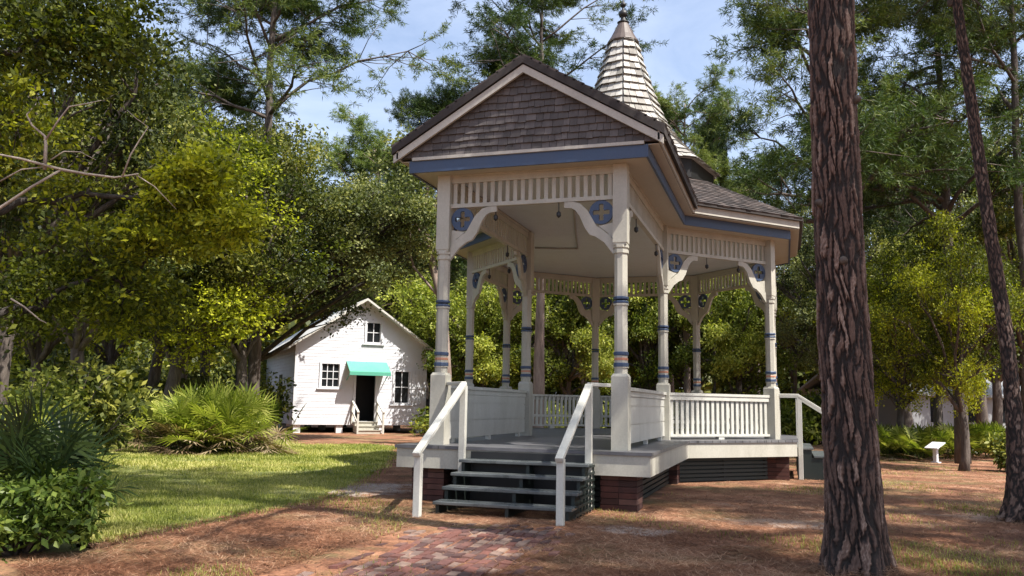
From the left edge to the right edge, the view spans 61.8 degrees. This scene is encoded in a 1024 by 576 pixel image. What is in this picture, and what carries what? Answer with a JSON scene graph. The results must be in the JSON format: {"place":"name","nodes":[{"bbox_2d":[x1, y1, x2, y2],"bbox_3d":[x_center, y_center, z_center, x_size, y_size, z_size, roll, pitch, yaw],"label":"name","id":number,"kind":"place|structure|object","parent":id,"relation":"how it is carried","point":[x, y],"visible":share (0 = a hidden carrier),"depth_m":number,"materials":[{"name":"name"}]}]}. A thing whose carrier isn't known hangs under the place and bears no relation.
{"place":"outdoors","nodes":[
{"label":"outdoors","id":0,"kind":"place"},
{"bbox_2d":[18,438,395,554],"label":"lawn","id":1,"kind":"structure","parent":0,"point":[63,547],"depth_m":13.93,"materials":[{"name":"plant"}]},
{"bbox_2d":[9,347,47,383],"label":"shrub","id":2,"kind":"object","parent":1,"relation":"on","point":[15,376],"visible":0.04,"depth_m":31.10,"materials":[{"name":"green plant"}]},
{"bbox_2d":[0,361,103,476],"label":"shrub","id":3,"kind":"object","parent":1,"relation":"on","point":[36,392],"visible":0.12,"depth_m":10.13,"materials":[{"name":"green plant"}]},
{"bbox_2d":[9,340,124,397],"bbox_3d":[-16.992,3.775,30.738,5.618,4.121,5.166,-5,-10,37],"label":"shrub","id":4,"kind":"object","parent":1,"relation":"on","point":[56,362],"visible":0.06,"depth_m":29.89,"materials":[{"name":"green plant"}]},
{"bbox_2d":[11,99,141,389],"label":"oak tree","id":5,"kind":"object","parent":1,"relation":"on","point":[34,353],"visible":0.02,"depth_m":26.81,"materials":[{"name":"green plant"}]},
{"bbox_2d":[0,385,153,518],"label":"palmetto","id":6,"kind":"object","parent":1,"relation":"on","point":[34,454],"visible":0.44,"depth_m":8.49,"materials":[{"name":"green plant"}]},
{"bbox_2d":[12,332,141,392],"bbox_3d":[-19.246,3.840,35.483,7.011,5.593,7.624,-3,-9,28],"label":"shrub","id":7,"kind":"object","parent":1,"relation":"on","point":[66,356],"visible":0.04,"depth_m":34.45,"materials":[{"name":"green plant"}]},
{"bbox_2d":[9,355,162,462],"bbox_3d":[-8.839,2.574,17.010,3.532,2.465,3.062,4,-8,-21],"label":"shrub","id":8,"kind":"object","parent":1,"relation":"on","point":[99,391],"visible":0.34,"depth_m":16.70,"materials":[{"name":"green plant"}]},
{"bbox_2d":[47,287,143,388],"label":"oak tree","id":9,"kind":"object","parent":1,"relation":"on","point":[111,354],"depth_m":35.66,"materials":[{"name":"green plant"}]},
{"bbox_2d":[0,80,225,377],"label":"oak tree","id":10,"kind":"object","parent":1,"relation":"on","point":[78,344],"depth_m":20.68,"materials":[{"name":"green plant"}]},
{"bbox_2d":[93,363,157,442],"bbox_3d":[-12.554,3.745,26.750,3.690,2.944,4.013,6,-9,-35],"label":"shrub","id":11,"kind":"object","parent":1,"relation":"on","point":[125,414],"visible":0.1,"depth_m":26.49,"materials":[{"name":"green plant"}]},
{"bbox_2d":[0,0,251,405],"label":"oak tree","id":12,"kind":"object","parent":1,"relation":"on","point":[110,152],"visible":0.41,"depth_m":15.93,"materials":[{"name":"green plant"}]},
{"bbox_2d":[0,0,272,358],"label":"oak tree","id":13,"kind":"object","parent":1,"relation":"on","point":[83,32],"visible":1,"depth_m":11.41,"materials":[{"name":"green plant"}]},
{"bbox_2d":[84,336,190,394],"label":"shrub","id":14,"kind":"object","parent":1,"relation":"on","point":[136,362],"visible":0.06,"depth_m":42.03,"materials":[{"name":"green plant"}]},
{"bbox_2d":[86,338,197,398],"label":"shrub","id":15,"kind":"object","parent":1,"relation":"on","point":[137,368],"visible":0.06,"depth_m":42.80,"materials":[{"name":"green plant"}]},
{"bbox_2d":[138,362,235,423],"bbox_3d":[-12.648,4.330,32.659,4.428,3.532,4.815,8,-10,-42],"label":"shrub","id":16,"kind":"object","parent":1,"relation":"on","point":[193,376],"visible":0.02,"depth_m":31.98,"materials":[{"name":"green plant"}]},
{"bbox_2d":[122,88,276,435],"bbox_3d":[-12.185,-0.826,31.544,8.924,12.995,8.865,6,-9,-31],"label":"oak tree","id":17,"kind":"object","parent":1,"relation":"on","point":[154,376],"visible":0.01,"depth_m":30.87,"materials":[{"name":"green plant"}]},
{"bbox_2d":[51,104,359,406],"bbox_3d":[-10.437,-0.549,26.277,9.973,10.944,9.483,-7,-11,44],"label":"oak tree","id":18,"kind":"object","parent":1,"relation":"on","point":[186,349],"visible":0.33,"depth_m":25.37,"materials":[{"name":"green plant"}]},
{"bbox_2d":[112,377,308,455],"bbox_3d":[-8.045,3.366,22.866,5.261,2.150,5.256,3,-8,-14],"label":"palmetto","id":19,"kind":"object","parent":1,"relation":"on","point":[213,419],"visible":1,"depth_m":22.24,"materials":[{"name":"green plant"}]},
{"bbox_2d":[155,44,328,386],"bbox_3d":[-11.726,-2.064,33.340,8.248,15.638,8.144,6,-9,-33],"label":"pine tree","id":20,"kind":"object","parent":1,"relation":"on","point":[235,112],"visible":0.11,"depth_m":33.43,"materials":[{"name":"green plant"}]},
{"bbox_2d":[150,112,340,390],"bbox_3d":[-11.594,-0.872,34.457,9.221,13.826,9.894,2,-8,-4],"label":"oak tree","id":21,"kind":"object","parent":1,"relation":"on","point":[301,131],"visible":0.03,"depth_m":32.09,"materials":[{"name":"green plant"}]},
{"bbox_2d":[146,120,358,395],"bbox_3d":[-8.906,-0.091,27.233,7.566,10.396,7.516,3,-8,-17],"label":"oak tree","id":22,"kind":"object","parent":1,"relation":"on","point":[297,183],"visible":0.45,"depth_m":26.38,"materials":[{"name":"green plant"}]},
{"bbox_2d":[200,230,314,385],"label":"oak tree","id":23,"kind":"object","parent":1,"relation":"on","point":[202,368],"visible":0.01,"depth_m":35.44,"materials":[{"name":"brown plant"}]},
{"bbox_2d":[258,371,299,433],"bbox_3d":[-10.870,4.751,34.726,4.414,3.238,4.059,-1,-8,12],"label":"shrub","id":24,"kind":"object","parent":1,"relation":"on","point":[279,397],"visible":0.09,"depth_m":34.61,"materials":[{"name":"green plant"}]},
{"bbox_2d":[142,0,471,432],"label":"pine tree","id":25,"kind":"object","parent":1,"relation":"on","point":[305,48],"visible":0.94,"depth_m":31.64,"materials":[{"name":"green plant"}]},
{"bbox_2d":[248,168,457,368],"bbox_3d":[-5.766,0.506,31.185,8.099,10.271,6.975,-4,-9,35],"label":"oak tree","id":26,"kind":"object","parent":1,"relation":"on","point":[370,204],"visible":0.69,"depth_m":30.36,"materials":[{"name":"green plant"}]},
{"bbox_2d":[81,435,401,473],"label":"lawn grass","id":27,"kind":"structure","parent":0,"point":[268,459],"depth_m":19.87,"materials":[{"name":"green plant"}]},
{"bbox_2d":[296,523,575,575],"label":"brick path","id":28,"kind":"structure","parent":0,"point":[439,558],"depth_m":8.01,"materials":[{"name":"red brick"}]},
{"bbox_2d":[0,423,1023,575],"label":"ground","id":29,"kind":"structure","parent":0,"point":[328,435],"depth_m":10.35,"materials":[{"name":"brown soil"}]},
{"bbox_2d":[0,462,133,562],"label":"shrub","id":30,"kind":"object","parent":29,"relation":"on","point":[43,516],"visible":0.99,"depth_m":7.59,"materials":[{"name":"green plant"}]},
{"bbox_2d":[189,337,274,388],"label":"shrub","id":31,"kind":"object","parent":29,"relation":"on","point":[231,371],"visible":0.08,"depth_m":45.33,"materials":[{"name":"green plant"}]},
{"bbox_2d":[266,298,434,433],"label":"cottage","id":32,"kind":"structure","parent":29,"relation":"on","point":[370,377],"depth_m":38.87,"materials":[{"name":"white paint"}]},
{"bbox_2d":[316,361,342,389],"bbox_3d":[-8.100,3.901,38.147,1.180,1.220,0.150,4,-8,-24],"label":"window","id":33,"kind":"structure","parent":32,"relation":"in","point":[330,373],"depth_m":38.18,"materials":[{"name":"white paint"}]},
{"bbox_2d":[353,375,377,421],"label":"door","id":34,"kind":"structure","parent":32,"relation":"in","point":[365,389],"depth_m":40.26,"materials":[{"name":"black paint"}]},
{"bbox_2d":[362,321,384,345],"bbox_3d":[-6.330,2.065,39.180,1.040,1.100,0.150,4,-8,-24],"label":"window","id":35,"kind":"structure","parent":32,"relation":"in","point":[373,329],"depth_m":39.22,"materials":[{"name":"white paint"}]},
{"bbox_2d":[392,369,412,405],"bbox_3d":[-5.078,4.593,39.421,1.080,1.640,0.150,4,-8,-24],"label":"window","id":36,"kind":"structure","parent":32,"relation":"in","point":[401,390],"depth_m":39.47,"materials":[{"name":"white paint"}]},
{"bbox_2d":[301,102,458,309],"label":"pine tree","id":37,"kind":"object","parent":29,"relation":"on","point":[342,156],"visible":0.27,"depth_m":43.77,"materials":[{"name":"green plant"}]},
{"bbox_2d":[302,168,459,319],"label":"oak tree","id":38,"kind":"object","parent":29,"relation":"on","point":[364,297],"visible":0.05,"depth_m":45.45,"materials":[{"name":"green plant"}]},
{"bbox_2d":[362,115,451,381],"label":"crooked tree","id":39,"kind":"object","parent":29,"relation":"on","point":[393,167],"visible":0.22,"depth_m":31.47,"materials":[{"name":"green plant"}]},
{"bbox_2d":[369,78,466,411],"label":"pine tree","id":40,"kind":"object","parent":29,"relation":"on","point":[401,115],"visible":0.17,"depth_m":47.38,"materials":[{"name":"green plant"}]},
{"bbox_2d":[409,406,429,435],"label":"shrub","id":41,"kind":"object","parent":29,"relation":"on","point":[423,421],"visible":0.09,"depth_m":35.69,"materials":[{"name":"green plant"}]},
{"bbox_2d":[388,267,466,330],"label":"oak tree","id":42,"kind":"object","parent":29,"relation":"on","point":[454,286],"visible":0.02,"depth_m":55.02,"materials":[{"name":"green plant"}]},
{"bbox_2d":[375,268,501,385],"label":"broadleaf tree","id":43,"kind":"object","parent":29,"relation":"on","point":[412,295],"visible":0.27,"depth_m":40.64,"materials":[{"name":"green plant"}]},
{"bbox_2d":[410,285,533,389],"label":"broadleaf tree","id":44,"kind":"object","parent":29,"relation":"on","point":[488,349],"visible":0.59,"depth_m":38.23,"materials":[{"name":"green plant"}]},
{"bbox_2d":[452,261,516,384],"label":"oak tree","id":45,"kind":"object","parent":29,"relation":"on","point":[496,304],"depth_m":58.80,"materials":[{"name":"green plant"}]},
{"bbox_2d":[450,273,573,381],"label":"oak tree","id":46,"kind":"object","parent":29,"relation":"on","point":[550,350],"visible":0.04,"depth_m":41.29,"materials":[{"name":"green plant"}]},
{"bbox_2d":[14,259,1018,411],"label":"wood","id":47,"kind":"object","parent":29,"relation":"on","point":[707,387],"visible":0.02,"depth_m":64.61,"materials":[{"name":"green plant"}]},
{"bbox_2d":[532,278,544,427],"bbox_3d":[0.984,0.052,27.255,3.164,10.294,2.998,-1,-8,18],"label":"column","id":48,"kind":"structure","parent":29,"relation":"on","point":[538,380],"depth_m":26.90,"materials":[{"name":"beige paint"}]},
{"bbox_2d":[408,0,690,381],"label":"pine tree","id":49,"kind":"object","parent":29,"relation":"on","point":[517,17],"visible":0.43,"depth_m":44.85,"materials":[{"name":"green plant"}]},
{"bbox_2d":[479,278,632,427],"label":"broadleaf tree","id":50,"kind":"object","parent":29,"relation":"on","point":[565,337],"visible":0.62,"depth_m":37.23,"materials":[{"name":"green plant"}]},
{"bbox_2d":[544,400,571,427],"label":"shrub","id":51,"kind":"object","parent":29,"relation":"on","point":[555,417],"visible":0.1,"depth_m":34.60,"materials":[{"name":"green plant"}]},
{"bbox_2d":[544,281,605,392],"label":"oak tree","id":52,"kind":"object","parent":29,"relation":"on","point":[582,381],"visible":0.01,"depth_m":57.71,"materials":[{"name":"green plant"}]},
{"bbox_2d":[546,388,608,427],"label":"shrub","id":53,"kind":"object","parent":29,"relation":"on","point":[579,393],"visible":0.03,"depth_m":37.92,"materials":[{"name":"green plant"}]},
{"bbox_2d":[555,281,613,427],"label":"pine tree","id":54,"kind":"object","parent":29,"relation":"on","point":[565,298],"visible":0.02,"depth_m":37.48,"materials":[{"name":"green plant"}]},
{"bbox_2d":[148,452,1023,575],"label":"sparse weeds","id":55,"kind":"object","parent":29,"relation":"on","point":[942,566],"visible":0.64,"depth_m":8.98,"materials":[{"name":"green plant"}]},
{"bbox_2d":[600,401,610,427],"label":"shrub","id":56,"kind":"object","parent":29,"relation":"on","point":[604,417],"visible":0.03,"depth_m":37.42,"materials":[{"name":"green plant"}]},
{"bbox_2d":[391,0,823,526],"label":"bandstand","id":57,"kind":"structure","parent":29,"relation":"on","point":[529,169],"depth_m":13.93,"materials":[{"name":"beige paint"}]},
{"bbox_2d":[556,283,669,401],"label":"oak tree","id":58,"kind":"object","parent":29,"relation":"on","point":[600,344],"visible":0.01,"depth_m":43.55,"materials":[{"name":"green plant"}]},
{"bbox_2d":[593,76,689,135],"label":"pine tree","id":59,"kind":"object","parent":29,"relation":"on","point":[655,88],"depth_m":47.55,"materials":[{"name":"green plant"}]},
{"bbox_2d":[629,282,678,390],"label":"pine tree","id":60,"kind":"object","parent":29,"relation":"on","point":[649,298],"visible":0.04,"depth_m":39.70,"materials":[{"name":"green plant"}]},
{"bbox_2d":[600,281,711,390],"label":"broadleaf tree","id":61,"kind":"object","parent":29,"relation":"on","point":[642,337],"visible":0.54,"depth_m":39.37,"materials":[{"name":"green plant"}]},
{"bbox_2d":[629,286,690,392],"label":"oak tree","id":62,"kind":"object","parent":29,"relation":"on","point":[672,386],"depth_m":59.34,"materials":[{"name":"green plant"}]},
{"bbox_2d":[652,282,722,392],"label":"oak tree","id":63,"kind":"object","parent":29,"relation":"on","point":[676,338],"visible":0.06,"depth_m":41.18,"materials":[{"name":"green plant"}]},
{"bbox_2d":[673,402,704,430],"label":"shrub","id":64,"kind":"object","parent":29,"relation":"on","point":[674,416],"visible":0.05,"depth_m":34.77,"materials":[{"name":"green plant"}]},
{"bbox_2d":[611,61,771,392],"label":"pine tree","id":65,"kind":"object","parent":29,"relation":"on","point":[722,102],"visible":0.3,"depth_m":40.12,"materials":[{"name":"green plant"}]},
{"bbox_2d":[692,130,742,393],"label":"pine tree","id":66,"kind":"object","parent":29,"relation":"on","point":[717,146],"visible":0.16,"depth_m":39.70,"materials":[{"name":"green plant"}]},
{"bbox_2d":[668,273,803,431],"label":"broadleaf tree","id":67,"kind":"object","parent":29,"relation":"on","point":[741,316],"visible":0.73,"depth_m":36.06,"materials":[{"name":"green plant"}]},
{"bbox_2d":[728,143,811,393],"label":"pine tree","id":68,"kind":"object","parent":29,"relation":"on","point":[788,179],"visible":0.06,"depth_m":54.59,"materials":[{"name":"green plant"}]},
{"bbox_2d":[726,277,813,394],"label":"oak tree","id":69,"kind":"object","parent":29,"relation":"on","point":[752,364],"visible":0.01,"depth_m":43.05,"materials":[{"name":"green plant"}]},
{"bbox_2d":[719,389,821,444],"bbox_3d":[10.666,5.330,34.849,3.580,2.748,4.820,3,-8,-17],"label":"shrub","id":70,"kind":"object","parent":29,"relation":"on","point":[788,418],"visible":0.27,"depth_m":33.46,"materials":[{"name":"green plant"}]},
{"bbox_2d":[737,239,815,393],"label":"oak tree","id":71,"kind":"object","parent":29,"relation":"on","point":[797,284],"visible":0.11,"depth_m":41.49,"materials":[{"name":"green plant"}]},
{"bbox_2d":[747,205,906,372],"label":"oak tree","id":72,"kind":"object","parent":29,"relation":"on","point":[808,252],"visible":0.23,"depth_m":33.16,"materials":[{"name":"green plant"}]},
{"bbox_2d":[780,387,877,444],"bbox_3d":[12.658,5.341,35.291,5.222,2.977,3.879,2,-8,-11],"label":"shrub","id":73,"kind":"object","parent":29,"relation":"on","point":[815,399],"visible":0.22,"depth_m":35.05,"materials":[{"name":"green plant"}]},
{"bbox_2d":[807,0,899,575],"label":"pine tree","id":74,"kind":"object","parent":29,"relation":"on","point":[855,533],"visible":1,"depth_m":7.50,"materials":[{"name":"brown plant"}]},
{"bbox_2d":[809,282,910,424],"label":"broadleaf tree","id":75,"kind":"object","parent":29,"relation":"on","point":[876,409],"depth_m":39.47,"materials":[{"name":"green plant"}]},
{"bbox_2d":[703,0,1023,228],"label":"pine tree","id":76,"kind":"object","parent":29,"relation":"on","point":[788,25],"visible":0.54,"depth_m":20.70,"materials":[{"name":"green plant"}]},
{"bbox_2d":[752,0,1023,523],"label":"pine tree","id":77,"kind":"object","parent":29,"relation":"on","point":[1012,507],"visible":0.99,"depth_m":11.60,"materials":[{"name":"brown plant"}]},
{"bbox_2d":[799,249,991,456],"bbox_3d":[12.001,2.000,27.066,5.246,6.765,5.517,5,-9,-28],"label":"oak tree","id":78,"kind":"object","parent":29,"relation":"on","point":[902,402],"visible":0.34,"depth_m":26.71,"materials":[{"name":"green plant"}]},
{"bbox_2d":[880,444,913,456],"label":"shrub","id":79,"kind":"object","parent":29,"relation":"on","point":[894,450],"visible":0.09,"depth_m":26.42,"materials":[{"name":"green plant"}]},
{"bbox_2d":[876,422,927,456],"bbox_3d":[11.743,4.623,26.460,2.991,1.141,2.908,-1,-8,18],"label":"palmetto","id":80,"kind":"object","parent":29,"relation":"on","point":[887,426],"visible":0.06,"depth_m":26.33,"materials":[{"name":"green plant"}]},
{"bbox_2d":[783,0,1023,463],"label":"pine tree","id":81,"kind":"object","parent":29,"relation":"on","point":[944,200],"visible":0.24,"depth_m":24.32,"materials":[{"name":"green plant"}]},
{"bbox_2d":[798,371,1020,427],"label":"grey building","id":82,"kind":"structure","parent":29,"relation":"on","point":[887,413],"depth_m":42.35,"materials":[{"name":"grey"}]},
{"bbox_2d":[930,397,942,421],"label":"window","id":83,"kind":"structure","parent":82,"relation":"in","point":[931,407],"depth_m":42.22,"materials":[{"name":"black glass"}]},
{"bbox_2d":[968,402,975,421],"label":"window","id":84,"kind":"structure","parent":82,"relation":"in","point":[973,417],"depth_m":43.69,"materials":[{"name":"black glass"}]},
{"bbox_2d":[1003,400,1004,422],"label":"window","id":85,"kind":"structure","parent":82,"relation":"in","point":[1003,400],"depth_m":44.98,"materials":[{"name":"black glass"}]},
{"bbox_2d":[805,105,1016,428],"bbox_3d":[16.005,-0.940,33.895,8.562,14.813,7.980,7,-10,-39],"label":"oak tree","id":86,"kind":"object","parent":29,"relation":"on","point":[908,420],"visible":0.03,"depth_m":33.70,"materials":[{"name":"green plant"}]},
{"bbox_2d":[876,422,949,459],"bbox_3d":[11.414,4.481,25.453,2.908,1.141,2.991,6,-9,-34],"label":"palmetto","id":87,"kind":"object","parent":29,"relation":"on","point":[903,441],"visible":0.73,"depth_m":24.73,"materials":[{"name":"green plant"}]},
{"bbox_2d":[880,424,979,460],"bbox_3d":[11.990,4.512,25.386,2.841,1.084,2.762,0,-8,8],"label":"palmetto","id":88,"kind":"object","parent":29,"relation":"on","point":[943,437],"visible":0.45,"depth_m":24.50,"materials":[{"name":"green plant"}]},
{"bbox_2d":[924,442,945,462],"bbox_3d":[11.728,4.557,23.708,0.316,0.570,0.446,4,-8,-21],"label":"slanted sign","id":89,"kind":"object","parent":29,"relation":"on","point":[935,446],"visible":0.97,"depth_m":23.67,"materials":[{"name":"white paint"}]},
{"bbox_2d":[858,0,1023,347],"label":"pine tree","id":90,"kind":"object","parent":29,"relation":"on","point":[949,51],"visible":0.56,"depth_m":22.69,"materials":[{"name":"green plant"}]},
{"bbox_2d":[867,223,1017,449],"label":"oak tree","id":91,"kind":"object","parent":29,"relation":"on","point":[937,415],"visible":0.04,"depth_m":29.72,"materials":[{"name":"green plant"}]},
{"bbox_2d":[868,208,1023,470],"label":"oak tree","id":92,"kind":"object","parent":29,"relation":"on","point":[957,329],"visible":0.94,"depth_m":20.75,"materials":[{"name":"green plant"}]},
{"bbox_2d":[868,77,1023,424],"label":"oak tree","id":93,"kind":"object","parent":29,"relation":"on","point":[982,415],"visible":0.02,"depth_m":35.57,"materials":[{"name":"green plant"}]},
{"bbox_2d":[915,420,1000,456],"bbox_3d":[14.237,4.770,27.431,3.053,1.198,3.140,0,-8,6],"label":"palmetto","id":94,"kind":"object","parent":29,"relation":"on","point":[973,433],"visible":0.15,"depth_m":26.64,"materials":[{"name":"green plant"}]},
{"bbox_2d":[900,163,1023,414],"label":"oak tree","id":95,"kind":"object","parent":29,"relation":"on","point":[1006,232],"visible":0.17,"depth_m":25.01,"materials":[{"name":"green plant"}]},
{"bbox_2d":[940,420,1004,453],"bbox_3d":[15.975,4.997,28.870,3.053,1.198,3.140,-2,-8,22],"label":"palmetto","id":96,"kind":"object","parent":29,"relation":"on","point":[989,426],"visible":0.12,"depth_m":28.25,"materials":[{"name":"green plant"}]},
{"bbox_2d":[980,428,1005,447],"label":"shrub","id":97,"kind":"object","parent":29,"relation":"on","point":[1000,434],"visible":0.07,"depth_m":26.87,"materials":[{"name":"green plant"}]},
{"bbox_2d":[980,434,1006,471],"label":"shrub","id":98,"kind":"object","parent":29,"relation":"on","point":[997,451],"visible":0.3,"depth_m":20.72,"materials":[{"name":"green plant"}]},
{"bbox_2d":[984,245,1018,426],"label":"oak tree","id":99,"kind":"object","parent":29,"relation":"on","point":[997,412],"visible":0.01,"depth_m":41.69,"materials":[{"name":"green plant"}]},
{"bbox_2d":[0,0,1023,346],"label":"sky","id":100,"kind":"structure","parent":0,"point":[687,26],"materials":[{"name":"blue"}]}
]}

